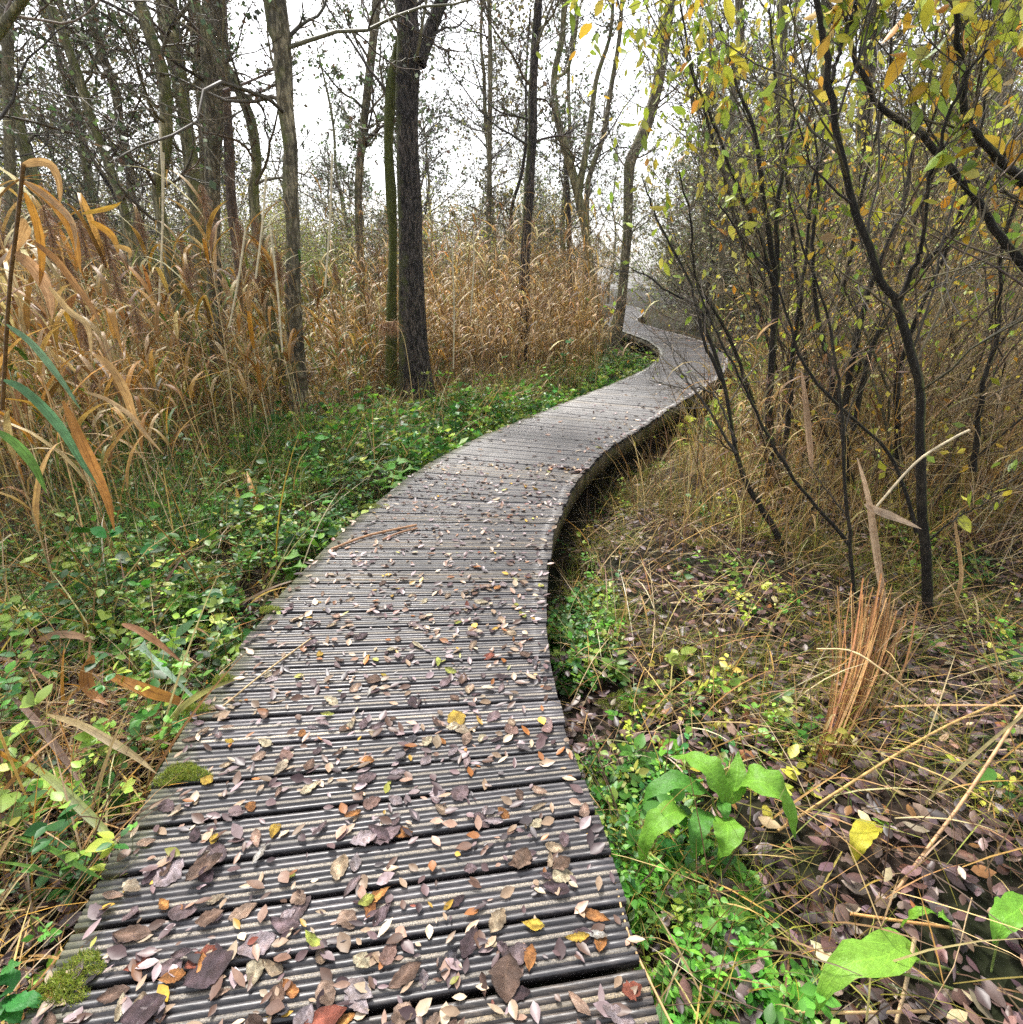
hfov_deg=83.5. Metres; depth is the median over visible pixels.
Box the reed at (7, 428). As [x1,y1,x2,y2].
[0,279,94,618]
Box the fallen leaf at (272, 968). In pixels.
[262,959,282,976]
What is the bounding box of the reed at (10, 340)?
[7,339,81,507]
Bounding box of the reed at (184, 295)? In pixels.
[161,280,229,436]
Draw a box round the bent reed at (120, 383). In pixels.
[93,354,162,453]
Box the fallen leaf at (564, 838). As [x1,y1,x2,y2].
[559,831,568,846]
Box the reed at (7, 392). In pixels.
[0,178,62,538]
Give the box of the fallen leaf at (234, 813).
[229,809,248,815]
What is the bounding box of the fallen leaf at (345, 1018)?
[337,1013,355,1023]
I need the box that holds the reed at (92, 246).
[84,232,152,445]
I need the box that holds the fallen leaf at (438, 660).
[435,656,440,665]
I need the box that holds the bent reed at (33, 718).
[12,698,84,790]
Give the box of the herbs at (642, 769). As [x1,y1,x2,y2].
[546,569,814,1023]
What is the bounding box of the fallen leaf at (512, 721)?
[508,718,515,725]
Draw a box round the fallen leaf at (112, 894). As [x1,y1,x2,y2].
[102,890,122,898]
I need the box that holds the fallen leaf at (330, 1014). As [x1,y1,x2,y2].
[304,1004,346,1023]
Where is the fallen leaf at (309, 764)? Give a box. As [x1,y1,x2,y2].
[303,759,314,769]
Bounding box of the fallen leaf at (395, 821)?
[391,817,399,825]
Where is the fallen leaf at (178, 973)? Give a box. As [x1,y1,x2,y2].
[154,967,185,983]
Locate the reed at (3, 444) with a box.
[0,295,20,493]
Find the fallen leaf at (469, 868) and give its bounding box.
[464,862,477,873]
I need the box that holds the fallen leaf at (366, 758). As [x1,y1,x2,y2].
[357,756,374,762]
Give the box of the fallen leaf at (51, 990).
[43,972,63,998]
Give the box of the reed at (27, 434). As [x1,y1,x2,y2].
[0,234,76,556]
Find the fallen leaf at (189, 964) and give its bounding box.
[184,944,216,968]
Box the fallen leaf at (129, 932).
[113,924,153,942]
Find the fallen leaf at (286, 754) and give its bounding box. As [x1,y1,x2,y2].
[279,749,293,759]
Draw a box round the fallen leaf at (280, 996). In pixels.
[269,981,285,1002]
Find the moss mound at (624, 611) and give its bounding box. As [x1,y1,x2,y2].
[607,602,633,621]
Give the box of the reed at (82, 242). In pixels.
[55,220,152,510]
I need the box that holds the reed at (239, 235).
[181,207,294,450]
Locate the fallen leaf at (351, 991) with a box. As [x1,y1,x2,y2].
[343,976,372,1000]
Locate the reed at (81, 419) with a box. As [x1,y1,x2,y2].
[0,247,134,573]
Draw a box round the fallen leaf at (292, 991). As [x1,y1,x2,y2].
[282,978,298,997]
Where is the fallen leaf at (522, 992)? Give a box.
[511,985,530,1001]
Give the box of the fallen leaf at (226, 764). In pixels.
[219,761,232,767]
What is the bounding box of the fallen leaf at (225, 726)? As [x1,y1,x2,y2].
[220,725,233,727]
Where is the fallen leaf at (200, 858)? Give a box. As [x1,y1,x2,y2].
[194,851,209,864]
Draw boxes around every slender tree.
[0,0,178,342]
[0,0,194,346]
[0,0,264,342]
[0,41,75,236]
[0,41,107,283]
[0,62,67,212]
[0,62,124,274]
[0,74,125,291]
[15,0,189,320]
[24,113,102,237]
[35,0,422,214]
[39,82,146,233]
[90,3,249,264]
[98,3,277,270]
[110,0,308,262]
[116,78,187,245]
[122,96,192,257]
[231,6,318,287]
[233,95,319,266]
[249,0,394,308]
[294,39,378,265]
[301,77,381,263]
[308,0,503,309]
[320,1,426,257]
[322,0,553,287]
[330,42,444,257]
[366,0,553,320]
[376,76,479,305]
[384,0,618,334]
[447,148,511,238]
[452,105,536,253]
[464,109,563,206]
[472,15,581,267]
[483,0,674,325]
[537,56,602,260]
[575,56,668,303]
[577,0,796,314]
[598,160,655,285]
[633,0,891,332]
[640,1,807,331]
[650,0,860,343]
[653,6,834,311]
[656,23,771,304]
[717,1,927,320]
[720,0,888,311]
[817,0,1009,322]
[837,0,1021,243]
[843,0,1022,327]
[946,14,1022,213]
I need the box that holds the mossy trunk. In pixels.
[314,0,440,403]
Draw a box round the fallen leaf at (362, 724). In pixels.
[358,718,367,728]
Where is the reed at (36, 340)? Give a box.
[3,273,67,450]
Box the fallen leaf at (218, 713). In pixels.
[212,709,226,716]
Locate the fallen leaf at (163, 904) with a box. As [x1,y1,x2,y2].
[158,898,168,909]
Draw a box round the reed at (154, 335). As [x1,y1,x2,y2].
[121,287,174,427]
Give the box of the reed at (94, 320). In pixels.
[64,258,151,471]
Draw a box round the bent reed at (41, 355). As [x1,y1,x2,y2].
[6,324,80,409]
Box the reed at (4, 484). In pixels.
[0,346,40,543]
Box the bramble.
[0,959,42,1023]
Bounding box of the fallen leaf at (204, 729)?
[196,726,209,733]
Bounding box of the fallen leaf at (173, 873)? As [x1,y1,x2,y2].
[153,857,183,886]
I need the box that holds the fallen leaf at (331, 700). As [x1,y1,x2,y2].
[324,696,337,704]
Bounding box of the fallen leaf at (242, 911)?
[227,903,256,921]
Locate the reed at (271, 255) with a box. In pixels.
[268,243,286,352]
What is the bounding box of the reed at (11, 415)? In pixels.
[0,270,29,481]
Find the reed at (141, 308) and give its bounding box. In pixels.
[66,255,197,459]
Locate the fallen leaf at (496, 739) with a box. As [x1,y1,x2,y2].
[489,736,503,741]
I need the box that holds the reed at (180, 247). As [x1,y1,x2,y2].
[132,220,209,433]
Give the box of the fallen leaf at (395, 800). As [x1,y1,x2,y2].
[389,795,402,804]
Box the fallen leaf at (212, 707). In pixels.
[206,705,216,709]
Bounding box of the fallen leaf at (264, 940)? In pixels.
[237,930,282,958]
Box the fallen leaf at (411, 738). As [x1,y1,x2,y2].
[405,734,416,742]
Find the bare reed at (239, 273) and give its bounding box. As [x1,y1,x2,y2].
[228,229,246,327]
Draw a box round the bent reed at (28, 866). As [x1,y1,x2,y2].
[0,861,60,876]
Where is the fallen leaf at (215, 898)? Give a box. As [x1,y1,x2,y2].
[206,893,224,904]
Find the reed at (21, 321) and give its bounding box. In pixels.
[0,278,140,564]
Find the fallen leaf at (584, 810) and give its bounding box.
[579,802,589,817]
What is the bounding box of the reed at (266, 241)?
[241,200,305,416]
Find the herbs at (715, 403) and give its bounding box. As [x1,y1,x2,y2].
[672,324,914,452]
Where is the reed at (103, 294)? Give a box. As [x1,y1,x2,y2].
[78,272,147,458]
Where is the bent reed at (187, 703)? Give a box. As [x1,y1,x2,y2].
[162,679,234,732]
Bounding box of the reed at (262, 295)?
[231,260,304,413]
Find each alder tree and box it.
[0,0,99,361]
[0,0,200,376]
[0,0,264,373]
[0,0,270,134]
[32,0,596,432]
[47,0,249,422]
[60,0,306,375]
[72,0,298,362]
[93,0,324,413]
[157,0,382,414]
[237,0,456,382]
[367,0,510,406]
[430,0,669,372]
[507,0,682,356]
[537,0,673,349]
[694,0,810,350]
[750,0,815,336]
[754,0,916,315]
[775,0,943,321]
[913,0,1022,343]
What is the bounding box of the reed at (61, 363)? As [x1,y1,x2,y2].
[13,276,107,445]
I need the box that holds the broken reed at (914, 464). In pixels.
[876,429,970,506]
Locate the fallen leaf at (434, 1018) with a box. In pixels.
[425,1012,439,1023]
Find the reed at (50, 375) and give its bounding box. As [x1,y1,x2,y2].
[20,287,91,448]
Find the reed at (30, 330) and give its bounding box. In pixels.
[0,305,80,490]
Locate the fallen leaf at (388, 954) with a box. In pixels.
[379,943,396,964]
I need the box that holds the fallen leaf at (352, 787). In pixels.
[351,783,355,791]
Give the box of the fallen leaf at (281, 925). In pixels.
[269,917,299,933]
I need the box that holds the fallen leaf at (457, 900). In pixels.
[450,894,464,907]
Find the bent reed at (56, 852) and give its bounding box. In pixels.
[13,835,103,879]
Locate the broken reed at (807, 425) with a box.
[801,369,813,470]
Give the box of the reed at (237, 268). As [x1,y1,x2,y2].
[210,250,274,429]
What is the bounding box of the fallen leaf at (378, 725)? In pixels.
[368,722,385,729]
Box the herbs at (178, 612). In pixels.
[0,338,585,989]
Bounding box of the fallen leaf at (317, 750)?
[312,747,321,753]
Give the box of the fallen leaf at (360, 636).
[353,632,367,638]
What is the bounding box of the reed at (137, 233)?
[87,203,180,424]
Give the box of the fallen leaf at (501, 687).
[498,682,503,691]
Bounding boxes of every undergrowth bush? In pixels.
[0,152,115,309]
[0,159,118,311]
[0,179,135,326]
[0,218,98,349]
[2,178,182,281]
[4,156,189,329]
[61,167,231,302]
[63,204,158,306]
[70,173,161,330]
[107,140,310,328]
[107,210,234,330]
[114,158,245,242]
[160,194,377,351]
[177,157,342,334]
[177,205,304,337]
[221,154,331,326]
[221,173,398,320]
[221,185,337,323]
[221,207,313,313]
[222,169,366,318]
[223,226,312,317]
[267,211,376,342]
[268,182,427,321]
[278,155,379,322]
[280,186,398,315]
[282,217,374,316]
[300,186,466,315]
[300,213,386,326]
[313,184,494,316]
[370,195,479,300]
[381,176,546,337]
[386,209,516,278]
[422,210,515,317]
[424,231,517,317]
[429,173,594,306]
[446,195,542,316]
[465,173,593,294]
[465,180,627,330]
[467,140,589,277]
[470,145,590,254]
[501,197,628,316]
[506,198,644,302]
[520,197,657,307]
[559,102,795,327]
[591,90,852,330]
[600,83,1007,345]
[600,126,726,309]
[619,212,694,308]
[629,165,753,327]
[635,68,840,256]
[636,161,759,317]
[638,112,891,319]
[642,184,726,303]
[661,45,831,314]
[671,34,850,187]
[689,124,915,327]
[689,199,773,324]
[702,207,833,330]
[708,58,1020,340]
[727,58,1022,353]
[741,188,810,331]
[747,66,1022,320]
[759,146,939,251]
[768,72,1004,310]
[773,126,946,315]
[829,65,1020,185]
[907,183,1022,322]
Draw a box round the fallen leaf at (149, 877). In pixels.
[141,867,163,884]
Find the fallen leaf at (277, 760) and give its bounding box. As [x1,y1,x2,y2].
[274,757,286,762]
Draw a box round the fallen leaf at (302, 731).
[298,728,305,736]
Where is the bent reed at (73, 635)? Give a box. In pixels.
[36,630,94,643]
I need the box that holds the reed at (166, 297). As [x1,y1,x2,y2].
[144,269,205,381]
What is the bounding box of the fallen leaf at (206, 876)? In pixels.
[198,866,213,882]
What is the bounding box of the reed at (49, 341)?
[19,278,128,474]
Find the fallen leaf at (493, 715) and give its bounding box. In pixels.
[487,710,500,721]
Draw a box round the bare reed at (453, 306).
[451,246,454,368]
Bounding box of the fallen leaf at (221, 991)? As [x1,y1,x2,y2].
[208,988,231,998]
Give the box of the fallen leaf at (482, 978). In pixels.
[479,971,486,996]
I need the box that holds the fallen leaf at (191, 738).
[182,736,195,741]
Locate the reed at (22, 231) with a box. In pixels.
[0,158,131,409]
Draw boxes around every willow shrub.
[471,0,1022,462]
[515,128,809,552]
[531,0,879,503]
[534,0,1022,624]
[670,116,939,615]
[774,0,1022,483]
[805,0,1022,287]
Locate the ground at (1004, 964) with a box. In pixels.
[0,288,1022,1023]
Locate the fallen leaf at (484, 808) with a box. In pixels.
[482,805,487,814]
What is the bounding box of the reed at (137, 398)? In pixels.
[77,263,173,500]
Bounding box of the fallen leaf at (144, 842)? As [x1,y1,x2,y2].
[135,838,155,846]
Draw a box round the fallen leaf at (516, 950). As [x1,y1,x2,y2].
[502,942,526,964]
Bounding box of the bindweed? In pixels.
[0,595,39,664]
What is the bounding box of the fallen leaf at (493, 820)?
[484,817,503,823]
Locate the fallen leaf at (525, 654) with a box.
[520,651,530,657]
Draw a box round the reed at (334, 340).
[309,265,356,409]
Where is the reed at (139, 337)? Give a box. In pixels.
[86,252,168,409]
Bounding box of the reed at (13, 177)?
[0,167,101,468]
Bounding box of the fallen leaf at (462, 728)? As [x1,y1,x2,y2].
[455,724,469,733]
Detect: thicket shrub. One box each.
[574,1,1022,487]
[627,111,980,402]
[640,44,1022,511]
[675,25,1022,496]
[709,1,1022,449]
[729,56,1022,381]
[739,129,1011,418]
[759,204,911,310]
[763,134,952,330]
[764,152,931,346]
[788,74,1022,453]
[812,156,1022,442]
[832,196,985,354]
[834,158,1020,380]
[843,120,1022,398]
[848,41,1022,487]
[856,52,1022,456]
[881,133,1022,345]
[885,51,1022,383]
[927,209,1022,399]
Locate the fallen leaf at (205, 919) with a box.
[195,908,224,927]
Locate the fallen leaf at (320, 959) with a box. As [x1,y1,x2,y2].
[315,948,325,964]
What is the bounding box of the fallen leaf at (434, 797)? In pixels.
[429,786,445,800]
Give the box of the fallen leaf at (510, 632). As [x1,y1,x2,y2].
[502,629,516,634]
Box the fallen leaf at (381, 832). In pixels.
[368,824,391,841]
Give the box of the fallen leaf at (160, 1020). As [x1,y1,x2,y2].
[154,1002,166,1023]
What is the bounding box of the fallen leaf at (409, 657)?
[401,653,413,662]
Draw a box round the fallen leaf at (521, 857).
[512,847,531,868]
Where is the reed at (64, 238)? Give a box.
[55,223,122,451]
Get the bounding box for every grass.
[0,342,622,655]
[0,380,586,945]
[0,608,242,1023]
[99,301,783,364]
[546,430,1022,1023]
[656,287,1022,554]
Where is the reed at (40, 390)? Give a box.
[3,265,70,428]
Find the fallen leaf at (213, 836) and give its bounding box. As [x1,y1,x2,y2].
[209,833,219,843]
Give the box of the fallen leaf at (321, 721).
[314,719,328,724]
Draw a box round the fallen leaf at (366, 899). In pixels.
[357,893,374,905]
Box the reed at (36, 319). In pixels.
[30,317,96,453]
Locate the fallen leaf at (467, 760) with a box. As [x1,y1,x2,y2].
[463,754,470,767]
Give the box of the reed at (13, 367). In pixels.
[0,293,31,450]
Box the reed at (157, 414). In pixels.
[86,264,183,506]
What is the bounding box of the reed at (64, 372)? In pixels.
[24,304,81,467]
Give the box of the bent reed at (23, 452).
[0,430,46,492]
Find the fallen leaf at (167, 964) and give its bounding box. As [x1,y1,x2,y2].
[159,958,182,976]
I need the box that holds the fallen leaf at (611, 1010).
[602,1003,635,1023]
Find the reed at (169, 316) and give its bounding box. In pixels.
[155,282,196,426]
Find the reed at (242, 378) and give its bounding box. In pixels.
[206,288,267,442]
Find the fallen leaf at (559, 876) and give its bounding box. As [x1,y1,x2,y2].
[552,868,572,882]
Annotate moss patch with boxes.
[25,967,90,1012]
[56,947,106,978]
[150,760,211,786]
[180,702,215,716]
[212,672,236,684]
[259,604,283,613]
[360,503,381,508]
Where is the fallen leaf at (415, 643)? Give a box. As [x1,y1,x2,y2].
[413,641,423,648]
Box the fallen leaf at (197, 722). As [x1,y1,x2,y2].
[191,720,203,724]
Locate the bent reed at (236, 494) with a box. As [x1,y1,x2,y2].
[235,488,242,516]
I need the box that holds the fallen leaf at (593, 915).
[575,907,609,921]
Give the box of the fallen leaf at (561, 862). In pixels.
[552,855,569,870]
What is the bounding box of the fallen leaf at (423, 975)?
[418,969,428,989]
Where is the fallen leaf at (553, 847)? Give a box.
[545,841,565,852]
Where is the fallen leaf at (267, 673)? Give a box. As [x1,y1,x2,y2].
[264,671,271,677]
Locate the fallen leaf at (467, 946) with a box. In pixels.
[459,925,478,958]
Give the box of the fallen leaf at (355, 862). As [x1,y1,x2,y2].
[349,852,361,870]
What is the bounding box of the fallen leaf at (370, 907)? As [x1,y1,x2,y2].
[364,898,375,917]
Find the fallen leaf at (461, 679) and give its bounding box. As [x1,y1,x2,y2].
[458,673,467,683]
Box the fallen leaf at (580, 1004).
[568,991,594,1021]
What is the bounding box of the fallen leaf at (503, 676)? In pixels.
[493,674,510,678]
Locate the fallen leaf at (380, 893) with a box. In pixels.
[371,886,389,902]
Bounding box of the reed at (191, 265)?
[141,240,258,439]
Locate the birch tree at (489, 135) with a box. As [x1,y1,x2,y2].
[382,0,527,338]
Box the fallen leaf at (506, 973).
[488,952,523,1002]
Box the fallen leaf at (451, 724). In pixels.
[444,721,458,729]
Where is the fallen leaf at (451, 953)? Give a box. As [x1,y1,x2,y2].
[437,946,458,973]
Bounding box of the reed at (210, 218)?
[126,165,246,451]
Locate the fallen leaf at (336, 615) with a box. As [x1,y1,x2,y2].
[330,613,339,617]
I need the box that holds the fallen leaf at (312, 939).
[303,926,320,946]
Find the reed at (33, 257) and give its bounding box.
[20,217,87,434]
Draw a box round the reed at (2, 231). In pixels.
[0,195,74,401]
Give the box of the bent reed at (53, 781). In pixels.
[23,761,119,849]
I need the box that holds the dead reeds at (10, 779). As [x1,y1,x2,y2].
[0,536,314,1023]
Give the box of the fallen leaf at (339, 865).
[330,853,348,880]
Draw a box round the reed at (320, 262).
[302,222,357,402]
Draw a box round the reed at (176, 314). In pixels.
[132,265,214,486]
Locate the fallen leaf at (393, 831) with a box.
[372,825,401,844]
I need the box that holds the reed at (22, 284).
[14,243,96,445]
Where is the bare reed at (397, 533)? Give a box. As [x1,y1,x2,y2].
[382,527,417,539]
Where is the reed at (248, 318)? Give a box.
[233,221,316,462]
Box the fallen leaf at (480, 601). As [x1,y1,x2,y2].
[474,599,487,603]
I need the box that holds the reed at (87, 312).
[59,289,134,438]
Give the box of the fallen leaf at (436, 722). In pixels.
[432,716,441,725]
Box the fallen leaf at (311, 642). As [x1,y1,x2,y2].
[303,639,317,645]
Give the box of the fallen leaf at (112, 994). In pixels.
[97,984,135,1004]
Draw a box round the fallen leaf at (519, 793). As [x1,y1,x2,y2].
[515,789,523,799]
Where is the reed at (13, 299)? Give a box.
[0,228,69,497]
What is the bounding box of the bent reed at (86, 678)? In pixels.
[79,655,106,704]
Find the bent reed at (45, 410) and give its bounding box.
[3,379,96,484]
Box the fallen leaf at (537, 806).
[530,802,546,810]
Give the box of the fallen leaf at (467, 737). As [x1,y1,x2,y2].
[462,732,472,744]
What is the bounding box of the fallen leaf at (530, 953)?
[524,944,536,973]
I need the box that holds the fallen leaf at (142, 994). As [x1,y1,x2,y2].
[133,991,146,1003]
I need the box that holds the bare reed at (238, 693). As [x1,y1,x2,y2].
[223,638,310,706]
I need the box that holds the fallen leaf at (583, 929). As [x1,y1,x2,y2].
[572,927,592,942]
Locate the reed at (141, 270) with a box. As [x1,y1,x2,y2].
[125,230,197,429]
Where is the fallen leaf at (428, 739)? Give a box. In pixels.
[422,736,431,745]
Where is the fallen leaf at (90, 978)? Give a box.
[68,973,96,996]
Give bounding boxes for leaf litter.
[1,355,1021,546]
[31,325,726,1023]
[547,490,1022,1023]
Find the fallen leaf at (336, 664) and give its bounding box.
[334,661,340,668]
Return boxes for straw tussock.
[804,572,942,780]
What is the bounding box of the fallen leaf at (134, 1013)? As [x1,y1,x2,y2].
[119,993,166,1023]
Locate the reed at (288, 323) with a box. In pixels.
[242,220,326,421]
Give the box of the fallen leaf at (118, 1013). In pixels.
[114,987,125,1021]
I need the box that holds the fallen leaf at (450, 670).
[444,667,456,673]
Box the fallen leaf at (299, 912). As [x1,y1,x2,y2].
[291,895,310,920]
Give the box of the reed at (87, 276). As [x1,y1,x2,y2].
[71,271,103,435]
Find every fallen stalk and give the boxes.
[609,855,672,1023]
[776,695,1015,831]
[789,1009,926,1014]
[816,648,961,732]
[850,912,949,928]
[888,706,1022,900]
[894,937,916,1023]
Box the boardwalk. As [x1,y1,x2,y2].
[20,304,727,1023]
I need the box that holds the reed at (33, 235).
[6,206,62,334]
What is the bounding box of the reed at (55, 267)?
[52,257,135,467]
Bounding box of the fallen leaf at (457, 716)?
[447,710,465,724]
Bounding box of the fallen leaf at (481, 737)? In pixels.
[478,734,485,741]
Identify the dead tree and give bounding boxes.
[199,0,273,381]
[558,113,607,346]
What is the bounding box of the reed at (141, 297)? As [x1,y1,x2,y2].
[124,293,196,429]
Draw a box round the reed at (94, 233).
[67,193,185,518]
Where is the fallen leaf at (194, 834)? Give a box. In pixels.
[189,827,200,841]
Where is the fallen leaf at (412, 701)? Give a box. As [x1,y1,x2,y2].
[407,696,418,707]
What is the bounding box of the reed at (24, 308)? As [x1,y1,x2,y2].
[0,174,94,586]
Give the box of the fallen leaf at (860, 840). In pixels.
[849,817,892,862]
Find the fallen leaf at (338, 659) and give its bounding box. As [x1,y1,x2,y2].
[334,656,343,660]
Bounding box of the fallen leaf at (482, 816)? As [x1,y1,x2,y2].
[473,812,489,827]
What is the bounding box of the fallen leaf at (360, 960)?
[353,951,369,967]
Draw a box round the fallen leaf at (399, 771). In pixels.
[389,768,409,774]
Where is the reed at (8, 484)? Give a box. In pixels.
[0,464,21,517]
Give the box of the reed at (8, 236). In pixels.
[0,221,76,419]
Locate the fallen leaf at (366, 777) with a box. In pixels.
[357,772,375,782]
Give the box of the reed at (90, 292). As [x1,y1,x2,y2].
[53,267,134,451]
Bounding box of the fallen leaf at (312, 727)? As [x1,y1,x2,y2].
[307,725,317,728]
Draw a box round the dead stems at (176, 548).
[0,372,573,906]
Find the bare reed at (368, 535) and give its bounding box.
[330,524,416,549]
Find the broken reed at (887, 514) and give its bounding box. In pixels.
[864,504,920,528]
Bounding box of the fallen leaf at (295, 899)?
[290,890,305,904]
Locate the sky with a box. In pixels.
[0,0,1022,290]
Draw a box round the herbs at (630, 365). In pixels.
[385,333,656,422]
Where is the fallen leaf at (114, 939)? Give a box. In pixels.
[112,933,136,943]
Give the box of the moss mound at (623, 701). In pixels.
[594,686,649,712]
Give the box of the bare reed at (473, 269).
[470,229,474,314]
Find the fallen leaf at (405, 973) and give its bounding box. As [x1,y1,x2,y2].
[387,961,420,988]
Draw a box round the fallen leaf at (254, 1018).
[245,1012,263,1023]
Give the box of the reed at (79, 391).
[34,258,115,485]
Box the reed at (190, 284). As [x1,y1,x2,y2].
[133,252,223,458]
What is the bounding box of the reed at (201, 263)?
[178,235,250,422]
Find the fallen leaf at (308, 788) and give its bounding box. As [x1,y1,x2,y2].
[300,781,317,793]
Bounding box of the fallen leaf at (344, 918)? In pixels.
[336,909,356,928]
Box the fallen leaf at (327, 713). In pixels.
[320,711,334,715]
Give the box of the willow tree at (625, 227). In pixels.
[566,0,722,351]
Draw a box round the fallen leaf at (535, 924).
[521,918,544,930]
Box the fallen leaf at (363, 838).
[349,830,376,845]
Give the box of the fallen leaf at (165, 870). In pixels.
[159,862,171,875]
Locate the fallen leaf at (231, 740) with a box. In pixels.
[225,738,233,742]
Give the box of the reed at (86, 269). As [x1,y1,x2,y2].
[76,220,118,361]
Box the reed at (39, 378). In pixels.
[0,197,81,487]
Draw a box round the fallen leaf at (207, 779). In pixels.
[200,775,212,784]
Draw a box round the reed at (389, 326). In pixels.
[375,318,413,402]
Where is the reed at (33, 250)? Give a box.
[16,193,126,474]
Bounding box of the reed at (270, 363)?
[210,252,285,426]
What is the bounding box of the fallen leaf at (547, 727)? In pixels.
[541,719,552,731]
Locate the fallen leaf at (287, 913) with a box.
[280,908,295,919]
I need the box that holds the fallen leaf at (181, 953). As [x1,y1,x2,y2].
[170,947,192,958]
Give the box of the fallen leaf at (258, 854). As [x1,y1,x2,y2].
[251,845,265,864]
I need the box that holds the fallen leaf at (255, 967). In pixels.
[246,959,264,985]
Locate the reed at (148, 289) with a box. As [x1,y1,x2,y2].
[120,254,202,471]
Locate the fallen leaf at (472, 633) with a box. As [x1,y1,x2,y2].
[466,631,477,635]
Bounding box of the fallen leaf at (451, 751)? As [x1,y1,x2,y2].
[448,746,458,755]
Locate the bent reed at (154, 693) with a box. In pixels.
[107,674,191,710]
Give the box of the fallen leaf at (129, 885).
[121,878,140,891]
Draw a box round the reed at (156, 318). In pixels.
[51,247,226,494]
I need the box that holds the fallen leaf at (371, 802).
[363,796,380,809]
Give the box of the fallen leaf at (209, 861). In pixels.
[185,852,222,880]
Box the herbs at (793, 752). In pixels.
[557,414,1022,972]
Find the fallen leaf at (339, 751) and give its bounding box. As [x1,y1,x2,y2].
[332,747,343,755]
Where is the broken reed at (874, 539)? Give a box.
[857,458,888,616]
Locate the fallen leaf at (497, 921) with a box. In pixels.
[488,908,505,933]
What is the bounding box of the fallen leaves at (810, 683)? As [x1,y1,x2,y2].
[0,415,1022,1023]
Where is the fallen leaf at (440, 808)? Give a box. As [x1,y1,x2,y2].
[435,804,446,814]
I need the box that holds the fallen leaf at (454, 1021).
[449,1017,457,1023]
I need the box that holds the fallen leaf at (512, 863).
[508,859,516,867]
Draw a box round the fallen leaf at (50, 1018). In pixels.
[44,1010,56,1023]
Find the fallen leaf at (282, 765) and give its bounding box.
[274,758,288,774]
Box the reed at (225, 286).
[191,245,258,433]
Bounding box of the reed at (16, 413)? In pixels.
[0,270,50,550]
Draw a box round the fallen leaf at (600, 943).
[594,930,607,951]
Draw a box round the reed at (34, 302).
[0,199,159,537]
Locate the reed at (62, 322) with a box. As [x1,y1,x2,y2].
[44,230,73,352]
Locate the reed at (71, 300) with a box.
[8,204,150,548]
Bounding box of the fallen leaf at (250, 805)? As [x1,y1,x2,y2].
[245,801,255,811]
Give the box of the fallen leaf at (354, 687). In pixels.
[349,683,361,691]
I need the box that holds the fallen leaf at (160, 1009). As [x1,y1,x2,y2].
[139,1001,165,1015]
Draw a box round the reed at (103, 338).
[81,273,160,519]
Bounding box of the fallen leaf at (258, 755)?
[251,751,265,760]
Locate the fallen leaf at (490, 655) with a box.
[483,652,494,659]
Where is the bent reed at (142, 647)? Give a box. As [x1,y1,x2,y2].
[135,640,192,696]
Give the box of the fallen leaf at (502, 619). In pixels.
[497,616,505,623]
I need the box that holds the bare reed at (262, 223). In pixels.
[255,176,266,278]
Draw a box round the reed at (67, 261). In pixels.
[46,235,121,491]
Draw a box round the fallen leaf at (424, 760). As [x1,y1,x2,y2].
[420,755,430,764]
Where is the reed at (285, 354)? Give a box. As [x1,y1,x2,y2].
[254,239,314,422]
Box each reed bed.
[0,218,480,575]
[2,247,613,372]
[301,172,665,392]
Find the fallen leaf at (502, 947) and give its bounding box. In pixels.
[496,941,509,955]
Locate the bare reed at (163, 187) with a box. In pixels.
[158,152,164,310]
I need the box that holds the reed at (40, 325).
[30,280,98,375]
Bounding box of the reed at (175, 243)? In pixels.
[150,222,231,432]
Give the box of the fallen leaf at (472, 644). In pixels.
[469,640,476,649]
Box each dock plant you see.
[275,515,331,571]
[355,455,417,488]
[637,751,797,867]
[815,927,958,1013]
[900,906,957,948]
[989,891,1022,971]
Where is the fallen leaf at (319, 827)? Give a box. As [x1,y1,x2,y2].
[306,820,326,838]
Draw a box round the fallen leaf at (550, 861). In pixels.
[547,851,553,870]
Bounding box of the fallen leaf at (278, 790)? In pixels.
[275,787,281,796]
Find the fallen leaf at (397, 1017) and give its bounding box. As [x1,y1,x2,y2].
[391,1002,412,1023]
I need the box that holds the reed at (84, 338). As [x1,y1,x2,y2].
[72,314,165,528]
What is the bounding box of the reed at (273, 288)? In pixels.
[258,248,305,420]
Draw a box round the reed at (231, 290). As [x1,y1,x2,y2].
[217,250,276,440]
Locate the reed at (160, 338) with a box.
[124,291,180,413]
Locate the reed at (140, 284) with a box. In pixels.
[125,264,190,441]
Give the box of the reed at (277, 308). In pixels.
[266,291,310,356]
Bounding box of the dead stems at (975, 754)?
[560,424,1022,827]
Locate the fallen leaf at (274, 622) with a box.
[268,620,277,625]
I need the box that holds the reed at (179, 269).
[159,263,239,450]
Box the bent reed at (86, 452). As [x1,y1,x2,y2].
[62,401,114,530]
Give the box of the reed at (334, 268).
[303,256,367,409]
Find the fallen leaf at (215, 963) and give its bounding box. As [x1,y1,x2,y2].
[172,949,233,989]
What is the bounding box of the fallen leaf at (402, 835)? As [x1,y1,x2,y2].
[394,831,412,837]
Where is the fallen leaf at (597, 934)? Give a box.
[586,930,607,938]
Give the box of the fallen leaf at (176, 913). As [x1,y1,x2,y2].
[168,903,196,920]
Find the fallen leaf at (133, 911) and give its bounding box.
[121,905,138,921]
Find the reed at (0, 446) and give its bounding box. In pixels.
[0,229,21,484]
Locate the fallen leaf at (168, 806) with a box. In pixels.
[157,798,173,811]
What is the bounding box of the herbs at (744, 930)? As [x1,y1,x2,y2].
[611,838,844,1023]
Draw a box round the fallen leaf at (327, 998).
[315,977,335,1005]
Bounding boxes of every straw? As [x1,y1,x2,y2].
[547,418,1022,1023]

